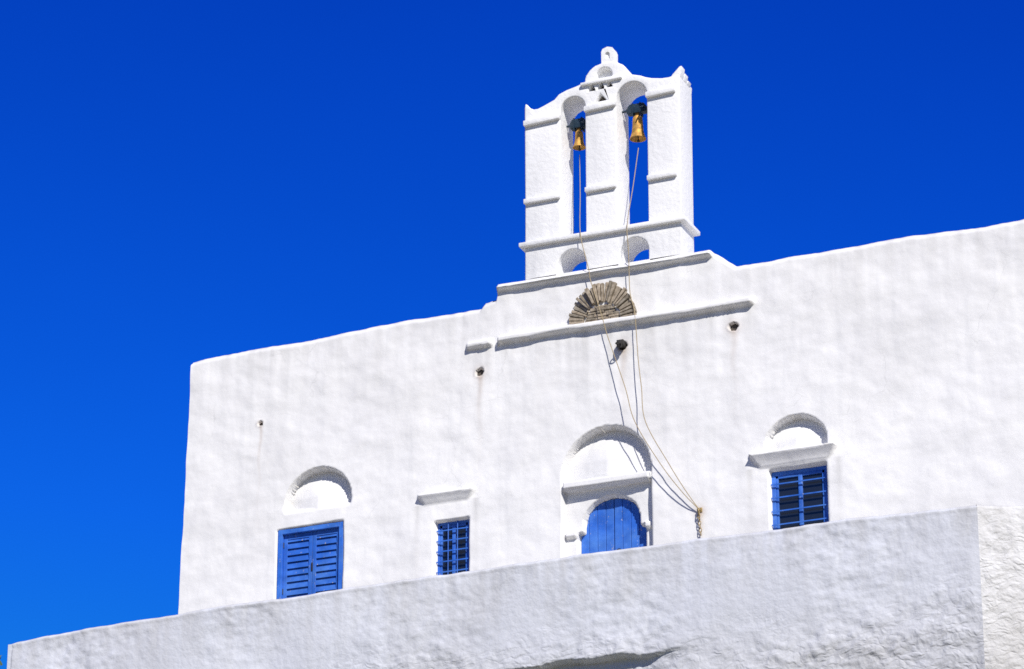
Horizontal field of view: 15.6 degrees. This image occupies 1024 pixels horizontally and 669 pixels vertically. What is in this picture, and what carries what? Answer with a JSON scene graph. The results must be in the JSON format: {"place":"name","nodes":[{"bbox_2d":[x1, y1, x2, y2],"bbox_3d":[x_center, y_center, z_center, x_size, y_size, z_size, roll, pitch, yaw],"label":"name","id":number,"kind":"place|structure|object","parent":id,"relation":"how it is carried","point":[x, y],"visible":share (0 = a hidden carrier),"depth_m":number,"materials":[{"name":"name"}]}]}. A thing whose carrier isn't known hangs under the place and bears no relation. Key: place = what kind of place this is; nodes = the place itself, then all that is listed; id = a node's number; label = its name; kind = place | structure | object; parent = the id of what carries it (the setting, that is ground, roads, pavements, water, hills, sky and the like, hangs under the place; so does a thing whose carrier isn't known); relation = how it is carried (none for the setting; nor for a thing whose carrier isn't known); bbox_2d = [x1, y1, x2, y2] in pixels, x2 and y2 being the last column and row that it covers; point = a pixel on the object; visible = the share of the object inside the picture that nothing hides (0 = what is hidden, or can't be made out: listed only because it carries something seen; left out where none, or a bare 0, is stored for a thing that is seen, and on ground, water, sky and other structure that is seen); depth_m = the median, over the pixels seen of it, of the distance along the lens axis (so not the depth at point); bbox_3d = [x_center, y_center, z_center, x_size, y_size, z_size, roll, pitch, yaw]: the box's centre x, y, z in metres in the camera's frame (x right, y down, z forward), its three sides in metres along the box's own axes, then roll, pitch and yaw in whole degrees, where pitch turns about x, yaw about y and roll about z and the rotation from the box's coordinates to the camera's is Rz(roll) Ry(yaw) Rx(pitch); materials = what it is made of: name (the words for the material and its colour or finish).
{"place":"outdoors","nodes":[
{"label":"outdoors","id":0,"kind":"place"},
{"bbox_2d":[10,505,984,668],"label":"terrace wall","id":1,"kind":"structure","parent":0,"point":[898,591],"depth_m":45.27,"materials":[{"name":"white paint"}]},
{"bbox_2d":[0,0,1023,668],"label":"sky","id":2,"kind":"structure","parent":0,"point":[183,183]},
{"bbox_2d":[977,505,1023,668],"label":"wall","id":3,"kind":"structure","parent":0,"point":[1001,539],"depth_m":43.61,"materials":[{"name":"white paint"}]},
{"bbox_3d":[6.408,4.893,54.119,19.170,8.515,12.000,-9,-24,21],"label":"church body","id":4,"kind":"object","parent":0,"visible":0},
{"bbox_2d":[178,219,1023,613],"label":"church facade","id":5,"kind":"structure","parent":4,"relation":"on","point":[882,377],"depth_m":50.94,"materials":[{"name":"white paint"}]},
{"bbox_2d":[277,522,343,598],"bbox_3d":[-2.802,3.463,51.956,1.012,1.646,0.100,-9,-24,21],"label":"shutter frame","id":6,"kind":"object","parent":5,"relation":"attached to","point":[286,532],"visible":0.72,"depth_m":52.13,"materials":[{"name":"blue wood"}]},
{"bbox_2d":[283,528,338,598],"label":"shutters","id":7,"kind":"object","parent":6,"relation":"attached to","point":[304,551],"visible":0.62,"depth_m":52.09,"materials":[{"name":"blue paint"}]},
{"bbox_2d":[436,519,469,574],"bbox_3d":[-0.799,3.252,51.168,0.494,1.447,0.092,-9,-24,21],"label":"grille window","id":8,"kind":"structure","parent":5,"relation":"in","point":[454,525],"depth_m":51.30,"materials":[{"name":"blue metal"}]},
{"bbox_2d":[477,370,483,375],"bbox_3d":[-0.408,0.564,52.088,0.138,0.131,0.120,-9,-24,21],"label":"spout","id":9,"kind":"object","parent":5,"relation":"on","point":[480,372],"depth_m":52.04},
{"bbox_2d":[569,321,583,324],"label":"stone slat","id":10,"kind":"object","parent":5,"relation":"attached to","point":[575,322],"visible":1,"depth_m":51.60,"materials":[{"name":"beige stone"}]},
{"bbox_2d":[569,313,584,318],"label":"stone slat","id":11,"kind":"object","parent":5,"relation":"attached to","point":[575,316],"visible":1,"depth_m":51.63,"materials":[{"name":"beige stone"}]},
{"bbox_2d":[569,317,584,321],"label":"stone slat","id":12,"kind":"object","parent":5,"relation":"attached to","point":[574,319],"visible":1,"depth_m":51.61,"materials":[{"name":"beige stone"}]},
{"bbox_2d":[571,310,586,316],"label":"stone slat","id":13,"kind":"object","parent":5,"relation":"attached to","point":[577,313],"visible":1,"depth_m":51.65,"materials":[{"name":"beige stone"}]},
{"bbox_2d":[573,306,587,314],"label":"stone slat","id":14,"kind":"object","parent":5,"relation":"attached to","point":[575,308],"visible":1,"depth_m":51.66,"materials":[{"name":"beige stone"}]},
{"bbox_2d":[574,302,589,312],"bbox_3d":[0.980,-0.363,51.700,0.216,0.188,0.096,-9,-24,21],"label":"stone slat","id":15,"kind":"object","parent":5,"relation":"attached to","point":[580,306],"visible":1,"depth_m":51.67,"materials":[{"name":"grey stone"}]},
{"bbox_2d":[576,297,589,309],"bbox_3d":[0.992,-0.417,51.692,0.181,0.193,0.138,-9,-24,21],"label":"stone slat","id":16,"kind":"object","parent":5,"relation":"attached to","point":[580,302],"visible":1,"depth_m":51.64,"materials":[{"name":"beige stone"}]},
{"bbox_2d":[579,294,591,308],"bbox_3d":[1.027,-0.445,51.721,0.188,0.237,0.080,-9,-24,21],"label":"stone slat","id":17,"kind":"object","parent":5,"relation":"attached to","point":[584,300],"visible":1,"depth_m":51.69,"materials":[{"name":"beige stone"}]},
{"bbox_2d":[582,291,592,305],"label":"stone slat","id":18,"kind":"object","parent":5,"relation":"attached to","point":[586,297],"visible":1,"depth_m":51.71,"materials":[{"name":"grey stone"}]},
{"bbox_2d":[584,288,595,304],"bbox_3d":[1.089,-0.516,51.691,0.139,0.252,0.132,-9,-24,21],"label":"stone slat","id":19,"kind":"object","parent":5,"relation":"attached to","point":[588,293],"visible":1,"depth_m":51.64,"materials":[{"name":"beige stone"}]},
{"bbox_2d":[590,288,597,304],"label":"stone slat","id":20,"kind":"object","parent":5,"relation":"attached to","point":[592,292],"visible":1,"depth_m":51.67,"materials":[{"name":"beige stone"}]},
{"bbox_2d":[592,284,599,303],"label":"stone slat","id":21,"kind":"object","parent":5,"relation":"attached to","point":[595,289],"visible":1,"depth_m":51.65,"materials":[{"name":"beige stone"}]},
{"bbox_2d":[596,283,600,301],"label":"stone slat","id":22,"kind":"object","parent":5,"relation":"attached to","point":[598,285],"visible":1,"depth_m":51.64,"materials":[{"name":"beige stone"}]},
{"bbox_2d":[594,313,606,317],"bbox_3d":[1.229,-0.259,51.556,0.188,0.042,0.076,-9,-24,21],"label":"fan course","id":23,"kind":"object","parent":5,"relation":"attached to","point":[598,315],"visible":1,"depth_m":51.52,"materials":[{"name":"stone"}]},
{"bbox_2d":[600,283,604,302],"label":"stone slat","id":24,"kind":"object","parent":5,"relation":"attached to","point":[602,291],"visible":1,"depth_m":51.62,"materials":[{"name":"beige stone"}]},
{"bbox_2d":[598,306,609,310],"bbox_3d":[1.285,-0.349,51.560,0.172,0.044,0.087,-9,-24,21],"label":"fan course","id":25,"kind":"object","parent":5,"relation":"attached to","point":[605,308],"visible":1,"depth_m":51.52,"materials":[{"name":"stone"}]},
{"bbox_2d":[604,282,608,301],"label":"stone slat","id":26,"kind":"object","parent":5,"relation":"attached to","point":[606,286],"visible":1,"depth_m":51.64,"materials":[{"name":"beige stone"}]},
{"bbox_2d":[519,47,699,279],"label":"bell tower","id":27,"kind":"structure","parent":5,"relation":"on","point":[551,245],"depth_m":52.36,"materials":[{"name":"white paint"}]},
{"bbox_2d":[566,117,585,132],"bbox_3d":[0.947,-2.979,53.041,0.439,0.195,0.272,-25,-33,46],"label":"bell yoke","id":28,"kind":"object","parent":27,"relation":"hanging from","point":[575,124],"visible":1,"depth_m":53.00,"materials":[{"name":"black metal"}]},
{"bbox_2d":[573,128,585,150],"bbox_3d":[0.954,-2.794,52.973,0.190,0.310,0.190,-9,-24,21],"label":"bell","id":29,"kind":"object","parent":28,"relation":"hanging from","point":[579,139],"visible":1,"depth_m":52.93,"materials":[{"name":"brown metal"}]},
{"bbox_2d":[592,84,611,101],"bbox_3d":[1.330,-3.366,52.979,0.405,0.315,0.210,-9,-24,21],"label":"tower vent backing","id":30,"kind":"object","parent":27,"relation":"attached to","point":[602,98],"visible":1,"depth_m":52.88,"materials":[{"name":"white paint"}]},
{"bbox_2d":[622,102,646,117],"bbox_3d":[1.776,-3.173,52.750,0.515,0.195,0.292,-25,-33,46],"label":"bell yoke","id":31,"kind":"object","parent":27,"relation":"hanging from","point":[640,108],"visible":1,"depth_m":52.71,"materials":[{"name":"black metal"}]},
{"bbox_2d":[630,113,645,142],"bbox_3d":[1.776,-2.946,52.658,0.236,0.405,0.236,-9,-24,21],"label":"bell","id":32,"kind":"object","parent":31,"relation":"hanging from","point":[637,127],"visible":1,"depth_m":52.61,"materials":[{"name":"brown metal"}]},
{"bbox_2d":[606,280,612,300],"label":"stone slat","id":33,"kind":"object","parent":5,"relation":"attached to","point":[609,287],"visible":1,"depth_m":51.57,"materials":[{"name":"beige stone"}]},
{"bbox_2d":[607,282,616,302],"bbox_3d":[1.397,-0.574,51.590,0.134,0.299,0.104,-9,-24,21],"label":"stone slat","id":34,"kind":"object","parent":5,"relation":"attached to","point":[613,288],"visible":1,"depth_m":51.55,"materials":[{"name":"beige stone"}]},
{"bbox_2d":[581,499,646,553],"bbox_3d":[1.399,2.937,50.460,0.981,1.500,0.060,-9,-24,21],"label":"church door","id":35,"kind":"structure","parent":5,"relation":"in","point":[613,524],"depth_m":50.57,"materials":[{"name":"blue wood"}]},
{"bbox_2d":[610,286,618,303],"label":"stone slat","id":36,"kind":"object","parent":5,"relation":"attached to","point":[615,291],"visible":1,"depth_m":51.55,"materials":[{"name":"beige stone"}]},
{"bbox_2d":[612,287,621,301],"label":"stone slat","id":37,"kind":"object","parent":5,"relation":"attached to","point":[617,293],"visible":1,"depth_m":51.50,"materials":[{"name":"beige stone"}]},
{"bbox_2d":[613,287,626,305],"bbox_3d":[1.503,-0.519,51.515,0.195,0.237,0.111,-9,-24,21],"label":"stone slat","id":38,"kind":"object","parent":5,"relation":"attached to","point":[623,290],"visible":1,"depth_m":51.47,"materials":[{"name":"beige stone"}]},
{"bbox_2d":[615,339,625,348],"bbox_3d":[1.483,0.126,51.163,0.100,0.120,0.223,-9,-24,21],"label":"spout","id":39,"kind":"object","parent":5,"relation":"attached to","point":[620,343],"visible":1,"depth_m":51.14,"materials":[{"name":"metal"}]},
{"bbox_2d":[615,291,627,304],"bbox_3d":[1.528,-0.483,51.488,0.185,0.185,0.113,-9,-24,21],"label":"stone slat","id":40,"kind":"object","parent":5,"relation":"attached to","point":[622,297],"visible":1,"depth_m":51.44,"materials":[{"name":"beige stone"}]},
{"bbox_2d":[616,293,631,308],"bbox_3d":[1.550,-0.453,51.468,0.216,0.183,0.110,-9,-24,21],"label":"stone slat","id":41,"kind":"object","parent":5,"relation":"attached to","point":[623,300],"visible":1,"depth_m":51.42,"materials":[{"name":"beige stone"}]},
{"bbox_2d":[619,299,630,308],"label":"stone slat","id":42,"kind":"object","parent":5,"relation":"attached to","point":[626,302],"visible":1,"depth_m":51.41,"materials":[{"name":"beige stone"}]},
{"bbox_2d":[619,301,634,310],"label":"stone slat","id":43,"kind":"object","parent":5,"relation":"attached to","point":[626,305],"visible":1,"depth_m":51.36,"materials":[{"name":"beige stone"}]},
{"bbox_2d":[619,304,635,312],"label":"stone slat","id":44,"kind":"object","parent":5,"relation":"attached to","point":[627,308],"visible":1,"depth_m":51.34,"materials":[{"name":"beige stone"}]},
{"bbox_2d":[619,308,636,315],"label":"stone slat","id":45,"kind":"object","parent":5,"relation":"attached to","point":[630,311],"visible":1,"depth_m":51.32,"materials":[{"name":"beige stone"}]},
{"bbox_2d":[620,313,636,316],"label":"stone slat","id":46,"kind":"object","parent":5,"relation":"attached to","point":[631,314],"visible":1,"depth_m":51.31,"materials":[{"name":"beige stone"}]},
{"bbox_2d":[579,155,696,506],"bbox_3d":[1.651,-0.149,51.240,1.820,5.655,0.319,-13,-25,29],"label":"bell rope","id":47,"kind":"object","parent":5,"relation":"attached to","point":[611,346],"visible":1,"depth_m":51.16,"materials":[{"name":"beige fabric"}]},
{"bbox_2d":[627,148,697,507],"bbox_3d":[2.033,-0.192,51.069,0.948,5.604,0.354,-17,-28,36],"label":"bell rope","id":48,"kind":"object","parent":5,"relation":"attached to","point":[636,334],"visible":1,"depth_m":51.07,"materials":[{"name":"beige fabric"}]},
{"bbox_2d":[697,507,701,535],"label":"chain","id":49,"kind":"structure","parent":5,"relation":"attached to","point":[700,510],"depth_m":49.78,"materials":[{"name":"beige metal"}]},
{"bbox_2d":[731,324,738,330],"bbox_3d":[3.053,-0.070,50.759,0.150,0.143,0.120,-9,-24,21],"label":"spout","id":50,"kind":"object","parent":5,"relation":"on","point":[734,327],"depth_m":50.71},
{"bbox_2d":[771,465,828,529],"bbox_3d":[3.834,2.488,49.357,0.799,1.507,0.089,-9,-24,21],"label":"grille window","id":51,"kind":"structure","parent":5,"relation":"in","point":[813,499],"depth_m":49.50,"materials":[{"name":"blue wood"}]},
{"bbox_3d":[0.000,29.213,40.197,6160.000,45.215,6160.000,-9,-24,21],"label":"hill","id":52,"kind":"structure","parent":0,"visible":0},
{"bbox_2d":[7,644,11,668],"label":"terrace wall","id":53,"kind":"structure","parent":52,"relation":"on","point":[9,656],"depth_m":48.64,"materials":[{"name":"white paint"}]}
]}

